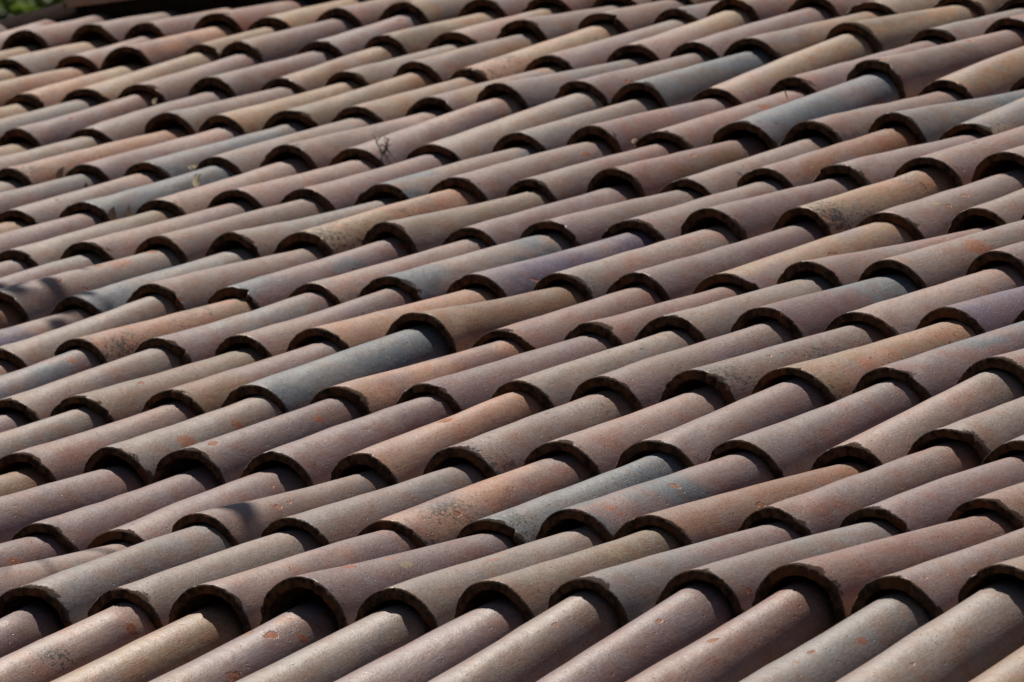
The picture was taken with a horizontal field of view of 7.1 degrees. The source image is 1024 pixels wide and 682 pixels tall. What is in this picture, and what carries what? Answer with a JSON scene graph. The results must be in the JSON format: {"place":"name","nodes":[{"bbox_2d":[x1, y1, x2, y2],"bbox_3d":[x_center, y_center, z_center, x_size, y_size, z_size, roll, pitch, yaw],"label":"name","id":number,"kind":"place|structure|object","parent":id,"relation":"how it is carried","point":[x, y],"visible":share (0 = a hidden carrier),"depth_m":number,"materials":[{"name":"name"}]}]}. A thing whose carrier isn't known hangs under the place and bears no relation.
{"place":"outdoors","nodes":[
{"label":"outdoors","id":0,"kind":"place"},
{"bbox_3d":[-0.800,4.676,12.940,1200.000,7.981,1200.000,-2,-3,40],"label":"ground","id":1,"kind":"structure","parent":0,"visible":0},
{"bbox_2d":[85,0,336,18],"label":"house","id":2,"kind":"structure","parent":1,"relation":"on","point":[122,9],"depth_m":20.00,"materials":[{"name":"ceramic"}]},
{"bbox_2d":[0,463,144,542],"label":"clay roof tile","id":3,"kind":"object","parent":2,"relation":"on","point":[20,510],"visible":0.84,"depth_m":14.02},
{"bbox_2d":[0,599,156,681],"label":"clay roof tile","id":4,"kind":"object","parent":2,"relation":"on","point":[62,652],"visible":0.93,"depth_m":12.88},
{"bbox_2d":[0,91,161,147],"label":"clay roof tile","id":5,"kind":"object","parent":2,"relation":"on","point":[51,131],"visible":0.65,"depth_m":18.49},
{"bbox_2d":[0,293,178,368],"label":"clay roof tile","id":6,"kind":"object","parent":2,"relation":"on","point":[22,354],"visible":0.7,"depth_m":15.56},
{"bbox_2d":[0,247,181,322],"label":"clay roof tile","id":7,"kind":"object","parent":2,"relation":"on","point":[35,299],"visible":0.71,"depth_m":16.12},
{"bbox_2d":[0,346,183,421],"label":"clay roof tile","id":8,"kind":"object","parent":2,"relation":"on","point":[38,403],"visible":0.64,"depth_m":14.97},
{"bbox_2d":[0,127,190,186],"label":"clay roof tile","id":9,"kind":"object","parent":2,"relation":"on","point":[37,172],"visible":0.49,"depth_m":17.86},
{"bbox_2d":[0,400,198,482],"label":"clay roof tile","id":10,"kind":"object","parent":2,"relation":"on","point":[61,459],"visible":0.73,"depth_m":14.37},
{"bbox_2d":[11,465,218,553],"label":"clay roof tile","id":11,"kind":"object","parent":2,"relation":"on","point":[78,530],"visible":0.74,"depth_m":13.83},
{"bbox_2d":[0,523,231,627],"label":"clay roof tile","id":12,"kind":"object","parent":2,"relation":"on","point":[71,595],"visible":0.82,"depth_m":13.22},
{"bbox_2d":[58,165,234,222],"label":"clay roof tile","id":13,"kind":"object","parent":2,"relation":"on","point":[136,198],"visible":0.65,"depth_m":17.15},
{"bbox_2d":[51,600,244,681],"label":"clay roof tile","id":14,"kind":"object","parent":2,"relation":"on","point":[175,644],"visible":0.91,"depth_m":12.74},
{"bbox_2d":[50,246,254,315],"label":"clay roof tile","id":15,"kind":"object","parent":2,"relation":"on","point":[104,299],"visible":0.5,"depth_m":15.97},
{"bbox_2d":[54,298,253,364],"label":"clay roof tile","id":16,"kind":"object","parent":2,"relation":"on","point":[107,346],"visible":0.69,"depth_m":15.39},
{"bbox_2d":[50,346,264,423],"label":"clay roof tile","id":17,"kind":"object","parent":2,"relation":"on","point":[120,401],"visible":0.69,"depth_m":14.81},
{"bbox_2d":[60,199,257,261],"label":"clay roof tile","id":18,"kind":"object","parent":2,"relation":"on","point":[116,245],"visible":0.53,"depth_m":16.56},
{"bbox_2d":[83,395,282,485],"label":"clay roof tile","id":19,"kind":"object","parent":2,"relation":"on","point":[143,454],"visible":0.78,"depth_m":14.26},
{"bbox_2d":[87,464,306,549],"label":"clay roof tile","id":20,"kind":"object","parent":2,"relation":"on","point":[279,479],"visible":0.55,"depth_m":13.73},
{"bbox_2d":[87,527,322,629],"bbox_3d":[-0.469,0.393,13.194,0.175,0.102,0.470,3,14,39],"label":"clay roof tile","id":21,"kind":"object","parent":2,"relation":"on","point":[154,597],"visible":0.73,"depth_m":13.12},
{"bbox_2d":[135,156,311,216],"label":"clay roof tile","id":22,"kind":"object","parent":2,"relation":"on","point":[190,201],"visible":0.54,"depth_m":17.04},
{"bbox_2d":[126,245,325,311],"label":"clay roof tile","id":23,"kind":"object","parent":2,"relation":"on","point":[192,290],"visible":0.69,"depth_m":15.83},
{"bbox_2d":[134,198,327,263],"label":"clay roof tile","id":24,"kind":"object","parent":2,"relation":"on","point":[189,244],"visible":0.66,"depth_m":16.44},
{"bbox_2d":[132,290,335,364],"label":"clay roof tile","id":25,"kind":"object","parent":2,"relation":"on","point":[195,344],"visible":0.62,"depth_m":15.26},
{"bbox_2d":[141,339,341,414],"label":"clay roof tile","id":26,"kind":"object","parent":2,"relation":"on","point":[205,395],"visible":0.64,"depth_m":14.67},
{"bbox_2d":[149,597,338,681],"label":"clay roof tile","id":27,"kind":"object","parent":2,"relation":"on","point":[308,622],"visible":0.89,"depth_m":12.62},
{"bbox_2d":[152,396,362,485],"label":"clay roof tile","id":28,"kind":"object","parent":2,"relation":"on","point":[227,458],"visible":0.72,"depth_m":14.11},
{"bbox_2d":[172,469,389,546],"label":"clay roof tile","id":29,"kind":"object","parent":2,"relation":"on","point":[236,524],"visible":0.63,"depth_m":13.54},
{"bbox_2d":[167,529,416,632],"bbox_3d":[-0.321,0.385,13.043,0.182,0.104,0.495,-7,5,42],"label":"clay roof tile","id":30,"kind":"object","parent":2,"relation":"on","point":[243,593],"visible":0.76,"depth_m":12.93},
{"bbox_2d":[207,158,376,208],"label":"clay roof tile","id":31,"kind":"object","parent":2,"relation":"on","point":[267,194],"visible":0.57,"depth_m":16.88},
{"bbox_2d":[205,196,400,257],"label":"clay roof tile","id":32,"kind":"object","parent":2,"relation":"on","point":[262,241],"visible":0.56,"depth_m":16.29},
{"bbox_2d":[206,235,409,309],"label":"clay roof tile","id":33,"kind":"object","parent":2,"relation":"on","point":[264,290],"visible":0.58,"depth_m":15.75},
{"bbox_2d":[215,286,413,358],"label":"clay roof tile","id":34,"kind":"object","parent":2,"relation":"on","point":[269,341],"visible":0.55,"depth_m":15.15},
{"bbox_2d":[236,600,428,681],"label":"clay roof tile","id":35,"kind":"object","parent":2,"relation":"on","point":[341,653],"visible":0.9,"depth_m":12.48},
{"bbox_2d":[221,323,450,413],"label":"clay roof tile","id":36,"kind":"object","parent":2,"relation":"on","point":[292,389],"visible":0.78,"depth_m":14.61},
{"bbox_2d":[240,394,454,486],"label":"clay roof tile","id":37,"kind":"object","parent":2,"relation":"on","point":[313,459],"visible":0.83,"depth_m":13.98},
{"bbox_2d":[262,70,436,129],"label":"clay roof tile","id":38,"kind":"object","parent":2,"relation":"on","point":[320,113],"visible":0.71,"depth_m":17.95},
{"bbox_2d":[259,108,448,169],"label":"clay roof tile","id":39,"kind":"object","parent":2,"relation":"on","point":[319,152],"visible":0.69,"depth_m":17.31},
{"bbox_2d":[278,152,453,211],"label":"clay roof tile","id":40,"kind":"object","parent":2,"relation":"on","point":[339,194],"visible":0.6,"depth_m":16.75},
{"bbox_2d":[261,461,487,545],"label":"clay roof tile","id":41,"kind":"object","parent":2,"relation":"on","point":[345,519],"visible":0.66,"depth_m":13.41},
{"bbox_2d":[273,187,480,256],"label":"clay roof tile","id":42,"kind":"object","parent":2,"relation":"on","point":[339,236],"visible":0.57,"depth_m":16.17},
{"bbox_2d":[287,236,488,304],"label":"clay roof tile","id":43,"kind":"object","parent":2,"relation":"on","point":[342,288],"visible":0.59,"depth_m":15.58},
{"bbox_2d":[260,531,515,629],"bbox_3d":[-0.167,0.379,12.912,0.188,0.099,0.493,-6,4,42],"label":"clay roof tile","id":44,"kind":"object","parent":2,"relation":"on","point":[344,592],"visible":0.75,"depth_m":12.79,"materials":[{"name":"ceramic"}]},
{"bbox_2d":[286,286,498,351],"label":"clay roof tile","id":45,"kind":"object","parent":2,"relation":"on","point":[352,332],"visible":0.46,"depth_m":14.98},
{"bbox_2d":[310,338,527,415],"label":"clay roof tile","id":46,"kind":"object","parent":2,"relation":"on","point":[368,395],"visible":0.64,"depth_m":14.42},
{"bbox_2d":[328,93,522,167],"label":"clay roof tile","id":47,"kind":"object","parent":2,"relation":"on","point":[404,142],"visible":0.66,"depth_m":17.24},
{"bbox_2d":[334,594,526,681],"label":"clay roof tile","id":48,"kind":"object","parent":2,"relation":"on","point":[430,655],"visible":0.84,"depth_m":12.34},
{"bbox_2d":[330,391,544,485],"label":"clay roof tile","id":49,"kind":"object","parent":2,"relation":"on","point":[402,458],"visible":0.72,"depth_m":13.85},
{"bbox_2d":[353,144,539,205],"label":"clay roof tile","id":50,"kind":"object","parent":2,"relation":"on","point":[408,187],"visible":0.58,"depth_m":16.63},
{"bbox_2d":[361,189,550,254],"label":"clay roof tile","id":51,"kind":"object","parent":2,"relation":"on","point":[420,233],"visible":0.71,"depth_m":16.04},
{"bbox_2d":[358,231,572,301],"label":"clay roof tile","id":52,"kind":"object","parent":2,"relation":"on","point":[429,280],"visible":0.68,"depth_m":15.48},
{"bbox_2d":[356,452,592,548],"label":"clay roof tile","id":53,"kind":"object","parent":2,"relation":"on","point":[445,517],"visible":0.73,"depth_m":13.31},
{"bbox_2d":[354,525,604,631],"bbox_3d":[-0.025,0.380,12.792,0.180,0.101,0.509,-6,7,41],"label":"clay roof tile","id":54,"kind":"object","parent":2,"relation":"on","point":[432,598],"visible":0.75,"depth_m":12.67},
{"bbox_2d":[385,283,585,353],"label":"clay roof tile","id":55,"kind":"object","parent":2,"relation":"on","point":[460,328],"visible":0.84,"depth_m":14.88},
{"bbox_2d":[404,90,603,162],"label":"clay roof tile","id":56,"kind":"object","parent":2,"relation":"on","point":[481,140],"visible":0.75,"depth_m":17.10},
{"bbox_2d":[395,333,613,413],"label":"clay roof tile","id":57,"kind":"object","parent":2,"relation":"on","point":[457,392],"visible":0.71,"depth_m":14.30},
{"bbox_2d":[428,138,615,202],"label":"clay roof tile","id":58,"kind":"object","parent":2,"relation":"on","point":[493,182],"visible":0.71,"depth_m":16.52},
{"bbox_2d":[428,589,621,681],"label":"clay roof tile","id":59,"kind":"object","parent":2,"relation":"on","point":[546,642],"visible":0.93,"depth_m":12.21,"materials":[{"name":"ceramic"}]},
{"bbox_2d":[423,388,634,478],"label":"clay roof tile","id":60,"kind":"object","parent":2,"relation":"on","point":[502,450],"visible":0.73,"depth_m":13.73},
{"bbox_2d":[444,21,621,82],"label":"clay roof tile","id":61,"kind":"object","parent":2,"relation":"on","point":[512,63],"visible":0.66,"depth_m":18.13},
{"bbox_2d":[441,183,639,246],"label":"clay roof tile","id":62,"kind":"object","parent":2,"relation":"on","point":[501,230],"visible":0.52,"depth_m":15.94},
{"bbox_2d":[446,229,656,298],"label":"clay roof tile","id":63,"kind":"object","parent":2,"relation":"on","point":[516,278],"visible":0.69,"depth_m":15.33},
{"bbox_2d":[472,283,661,350],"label":"clay roof tile","id":64,"kind":"object","parent":2,"relation":"on","point":[548,329],"visible":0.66,"depth_m":14.75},
{"bbox_2d":[453,526,682,621],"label":"clay roof tile","id":65,"kind":"object","parent":2,"relation":"on","point":[528,591],"visible":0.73,"depth_m":12.54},
{"bbox_2d":[456,451,684,545],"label":"clay roof tile","id":66,"kind":"object","parent":2,"relation":"on","point":[520,524],"visible":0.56,"depth_m":13.16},
{"bbox_2d":[492,96,661,152],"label":"clay roof tile","id":67,"kind":"object","parent":2,"relation":"on","point":[550,136],"visible":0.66,"depth_m":16.96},
{"bbox_2d":[491,327,696,409],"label":"clay roof tile","id":68,"kind":"object","parent":2,"relation":"on","point":[552,387],"visible":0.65,"depth_m":14.17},
{"bbox_2d":[505,140,683,202],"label":"clay roof tile","id":69,"kind":"object","parent":2,"relation":"on","point":[571,181],"visible":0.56,"depth_m":16.36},
{"bbox_2d":[519,188,703,247],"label":"clay roof tile","id":70,"kind":"object","parent":2,"relation":"on","point":[580,228],"visible":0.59,"depth_m":15.78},
{"bbox_2d":[522,385,726,476],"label":"clay roof tile","id":71,"kind":"object","parent":2,"relation":"on","point":[598,449],"visible":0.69,"depth_m":13.61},
{"bbox_2d":[536,580,734,681],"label":"clay roof tile","id":72,"kind":"object","parent":2,"relation":"on","point":[696,610],"visible":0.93,"depth_m":12.09,"materials":[{"name":"ceramic"}]},
{"bbox_2d":[533,223,737,300],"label":"clay roof tile","id":73,"kind":"object","parent":2,"relation":"on","point":[594,279],"visible":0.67,"depth_m":15.22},
{"bbox_2d":[567,96,735,153],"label":"clay roof tile","id":74,"kind":"object","parent":2,"relation":"on","point":[618,135],"visible":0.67,"depth_m":16.82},
{"bbox_2d":[536,450,775,542],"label":"clay roof tile","id":75,"kind":"object","parent":2,"relation":"on","point":[606,517],"visible":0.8,"depth_m":13.05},
{"bbox_2d":[564,284,750,346],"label":"clay roof tile","id":76,"kind":"object","parent":2,"relation":"on","point":[621,329],"visible":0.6,"depth_m":14.59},
{"bbox_2d":[546,520,802,626],"bbox_3d":[0.272,0.364,12.532,0.176,0.106,0.513,-2,8,42],"label":"clay roof tile","id":77,"kind":"object","parent":2,"relation":"on","point":[630,591],"visible":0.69,"depth_m":12.41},
{"bbox_2d":[586,136,769,197],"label":"clay roof tile","id":78,"kind":"object","parent":2,"relation":"on","point":[651,177],"visible":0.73,"depth_m":16.26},
{"bbox_2d":[569,318,794,411],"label":"clay roof tile","id":79,"kind":"object","parent":2,"relation":"on","point":[639,385],"visible":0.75,"depth_m":14.04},
{"bbox_2d":[609,48,773,107],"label":"clay roof tile","id":80,"kind":"object","parent":2,"relation":"on","point":[678,87],"visible":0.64,"depth_m":17.29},
{"bbox_2d":[600,177,786,242],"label":"clay roof tile","id":81,"kind":"object","parent":2,"relation":"on","point":[661,225],"visible":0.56,"depth_m":15.64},
{"bbox_2d":[606,220,825,301],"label":"clay roof tile","id":82,"kind":"object","parent":2,"relation":"on","point":[676,278],"visible":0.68,"depth_m":15.08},
{"bbox_2d":[632,87,807,150],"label":"clay roof tile","id":83,"kind":"object","parent":2,"relation":"on","point":[698,132],"visible":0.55,"depth_m":16.68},
{"bbox_2d":[614,376,827,468],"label":"clay roof tile","id":84,"kind":"object","parent":2,"relation":"on","point":[695,442],"visible":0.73,"depth_m":13.49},
{"bbox_2d":[626,576,835,681],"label":"clay roof tile","id":85,"kind":"object","parent":2,"relation":"on","point":[797,613],"visible":0.96,"depth_m":11.96,"materials":[{"name":"ceramic"}]},
{"bbox_2d":[634,274,833,342],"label":"clay roof tile","id":86,"kind":"object","parent":2,"relation":"on","point":[705,322],"visible":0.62,"depth_m":14.45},
{"bbox_2d":[612,459,873,546],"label":"clay roof tile","id":87,"kind":"object","parent":2,"relation":"on","point":[704,519],"visible":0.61,"depth_m":12.84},
{"bbox_2d":[659,134,832,196],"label":"clay roof tile","id":88,"kind":"object","parent":2,"relation":"on","point":[722,178],"visible":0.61,"depth_m":16.12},
{"bbox_2d":[680,175,860,241],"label":"clay roof tile","id":89,"kind":"object","parent":2,"relation":"on","point":[747,218],"visible":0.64,"depth_m":15.52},
{"bbox_2d":[658,322,888,404],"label":"clay roof tile","id":90,"kind":"object","parent":2,"relation":"on","point":[734,379],"visible":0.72,"depth_m":13.90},
{"bbox_2d":[655,518,901,616],"bbox_3d":[0.426,0.354,12.423,0.182,0.107,0.481,-3,7,42],"label":"clay roof tile","id":91,"kind":"object","parent":2,"relation":"on","point":[737,580],"visible":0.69,"depth_m":12.30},
{"bbox_2d":[690,31,873,105],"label":"clay roof tile","id":92,"kind":"object","parent":2,"relation":"on","point":[753,85],"visible":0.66,"depth_m":17.20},
{"bbox_2d":[692,221,914,294],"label":"clay roof tile","id":93,"kind":"object","parent":2,"relation":"on","point":[765,272],"visible":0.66,"depth_m":14.97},
{"bbox_2d":[709,70,900,149],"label":"clay roof tile","id":94,"kind":"object","parent":2,"relation":"on","point":[771,127],"visible":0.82,"depth_m":16.59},
{"bbox_2d":[707,378,922,478],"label":"clay roof tile","id":95,"kind":"object","parent":2,"relation":"on","point":[799,444],"visible":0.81,"depth_m":13.35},
{"bbox_2d":[730,272,918,339],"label":"clay roof tile","id":96,"kind":"object","parent":2,"relation":"on","point":[802,316],"visible":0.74,"depth_m":14.36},
{"bbox_2d":[736,123,919,188],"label":"clay roof tile","id":97,"kind":"object","parent":2,"relation":"on","point":[801,170],"visible":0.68,"depth_m":16.01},
{"bbox_2d":[739,589,930,681],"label":"clay roof tile","id":98,"kind":"object","parent":2,"relation":"on","point":[849,644],"visible":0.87,"depth_m":11.84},
{"bbox_2d":[738,439,982,536],"bbox_3d":[0.559,0.254,12.870,0.166,0.102,0.505,2,13,40],"label":"clay roof tile","id":99,"kind":"object","parent":2,"relation":"on","point":[830,506],"visible":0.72,"depth_m":12.80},
{"bbox_2d":[751,319,976,403],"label":"clay roof tile","id":100,"kind":"object","parent":2,"relation":"on","point":[834,377],"visible":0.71,"depth_m":13.76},
{"bbox_2d":[771,165,956,236],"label":"clay roof tile","id":101,"kind":"object","parent":2,"relation":"on","point":[842,212],"visible":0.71,"depth_m":15.43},
{"bbox_2d":[780,89,965,146],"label":"clay roof tile","id":102,"kind":"object","parent":2,"relation":"on","point":[836,128],"visible":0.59,"depth_m":16.40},
{"bbox_2d":[752,510,1016,623],"bbox_3d":[0.577,0.337,12.293,0.178,0.096,0.502,-8,3,42],"label":"clay roof tile","id":103,"kind":"object","parent":2,"relation":"on","point":[842,577],"visible":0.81,"depth_m":12.18,"materials":[{"name":"ceramic"}]},
{"bbox_2d":[777,224,998,287],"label":"clay roof tile","id":104,"kind":"object","parent":2,"relation":"on","point":[839,270],"visible":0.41,"depth_m":14.74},
{"bbox_2d":[824,4,979,53],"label":"clay roof tile","id":105,"kind":"object","parent":2,"relation":"on","point":[885,33],"visible":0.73,"depth_m":17.46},
{"bbox_2d":[810,368,1023,470],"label":"clay roof tile","id":106,"kind":"object","parent":2,"relation":"on","point":[892,439],"visible":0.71,"depth_m":13.25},
{"bbox_2d":[822,263,1023,337],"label":"clay roof tile","id":107,"kind":"object","parent":2,"relation":"on","point":[899,315],"visible":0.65,"depth_m":14.23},
{"bbox_2d":[836,575,1023,681],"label":"clay roof tile","id":108,"kind":"object","parent":2,"relation":"on","point":[975,635],"visible":0.99,"depth_m":11.72,"materials":[{"name":"ceramic"}]},
{"bbox_2d":[837,452,1023,533],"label":"clay roof tile","id":109,"kind":"object","parent":2,"relation":"on","point":[935,502],"visible":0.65,"depth_m":12.63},
{"bbox_2d":[845,27,1023,99],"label":"clay roof tile","id":110,"kind":"object","parent":2,"relation":"on","point":[911,74],"visible":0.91,"depth_m":16.90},
{"bbox_2d":[851,528,1023,620],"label":"clay roof tile","id":111,"kind":"object","parent":2,"relation":"on","point":[932,587],"visible":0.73,"depth_m":12.02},
{"bbox_2d":[852,321,1023,400],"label":"clay roof tile","id":112,"kind":"object","parent":2,"relation":"on","point":[924,376],"visible":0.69,"depth_m":13.62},
{"bbox_2d":[856,167,1023,240],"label":"clay roof tile","id":113,"kind":"object","parent":2,"relation":"on","point":[932,216],"visible":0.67,"depth_m":15.26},
{"bbox_2d":[858,220,1023,289],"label":"clay roof tile","id":114,"kind":"object","parent":2,"relation":"on","point":[935,264],"visible":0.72,"depth_m":14.62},
{"bbox_2d":[867,89,1023,143],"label":"clay roof tile","id":115,"kind":"object","parent":2,"relation":"on","point":[929,123],"visible":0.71,"depth_m":16.25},
{"bbox_2d":[893,125,1023,186],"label":"clay roof tile","id":116,"kind":"object","parent":2,"relation":"on","point":[958,164],"visible":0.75,"depth_m":15.66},
{"bbox_2d":[906,396,1023,460],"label":"clay roof tile","id":117,"kind":"object","parent":2,"relation":"on","point":[984,434],"visible":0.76,"depth_m":13.04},
{"bbox_2d":[917,46,1023,99],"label":"clay roof tile","id":118,"kind":"object","parent":2,"relation":"on","point":[1002,73],"visible":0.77,"depth_m":16.72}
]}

